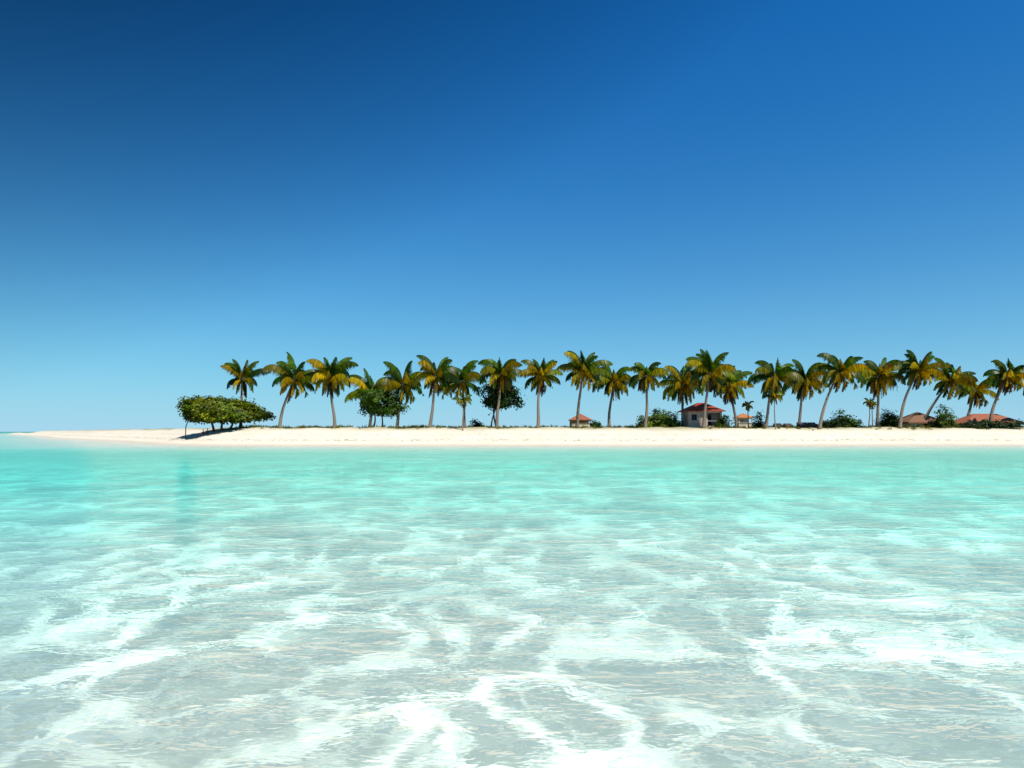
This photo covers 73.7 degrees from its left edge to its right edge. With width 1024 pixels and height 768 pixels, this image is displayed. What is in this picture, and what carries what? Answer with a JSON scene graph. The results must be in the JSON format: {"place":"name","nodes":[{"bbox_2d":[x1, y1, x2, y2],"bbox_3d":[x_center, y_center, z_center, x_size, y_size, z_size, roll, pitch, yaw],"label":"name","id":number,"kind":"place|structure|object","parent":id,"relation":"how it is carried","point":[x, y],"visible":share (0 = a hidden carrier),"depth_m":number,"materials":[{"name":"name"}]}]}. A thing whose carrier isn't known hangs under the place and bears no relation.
{"place":"outdoors","nodes":[
{"label":"outdoors","id":0,"kind":"place"},
{"bbox_2d":[0,432,1023,767],"bbox_3d":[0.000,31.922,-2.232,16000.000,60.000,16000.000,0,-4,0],"label":"water","id":1,"kind":"structure","parent":0,"point":[510,606],"depth_m":7.83,"materials":[{"name":"teal liquid"}]},
{"bbox_2d":[0,0,1023,431],"label":"sky","id":2,"kind":"structure","parent":0,"point":[189,188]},
{"bbox_2d":[10,427,1023,445],"bbox_3d":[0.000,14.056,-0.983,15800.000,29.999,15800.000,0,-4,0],"label":"ground","id":3,"kind":"structure","parent":0,"point":[566,436],"depth_m":104.78,"materials":[{"name":"beige sand"}]},
{"bbox_2d":[568,414,591,426],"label":"house","id":4,"kind":"structure","parent":3,"relation":"on","point":[584,420],"depth_m":130.97,"materials":[{"name":"paint"}]},
{"bbox_2d":[228,424,1023,429],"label":"grass tufts","id":5,"kind":"object","parent":3,"relation":"on","point":[516,426],"visible":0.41,"depth_m":113.08,"materials":[{"name":"green plant"}]},
{"bbox_2d":[678,403,725,427],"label":"house","id":6,"kind":"structure","parent":3,"relation":"on","point":[691,416],"depth_m":115.83,"materials":[{"name":"paint"}]},
{"bbox_2d":[733,413,751,427],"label":"house","id":7,"kind":"structure","parent":3,"relation":"on","point":[742,418],"depth_m":122.70,"materials":[{"name":"white paint"}]},
{"bbox_2d":[773,422,827,427],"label":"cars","id":8,"kind":"object","parent":3,"relation":"on","point":[803,424],"visible":0.69,"depth_m":115.05,"materials":[{"name":"blue metal"}]},
{"bbox_2d":[890,412,935,426],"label":"house","id":9,"kind":"structure","parent":3,"relation":"on","point":[914,419],"depth_m":116.75,"materials":[{"name":"paint"}]},
{"bbox_2d":[953,414,1022,426],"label":"house","id":10,"kind":"structure","parent":3,"relation":"on","point":[971,418],"depth_m":119.56,"materials":[{"name":"paint"}]}
]}

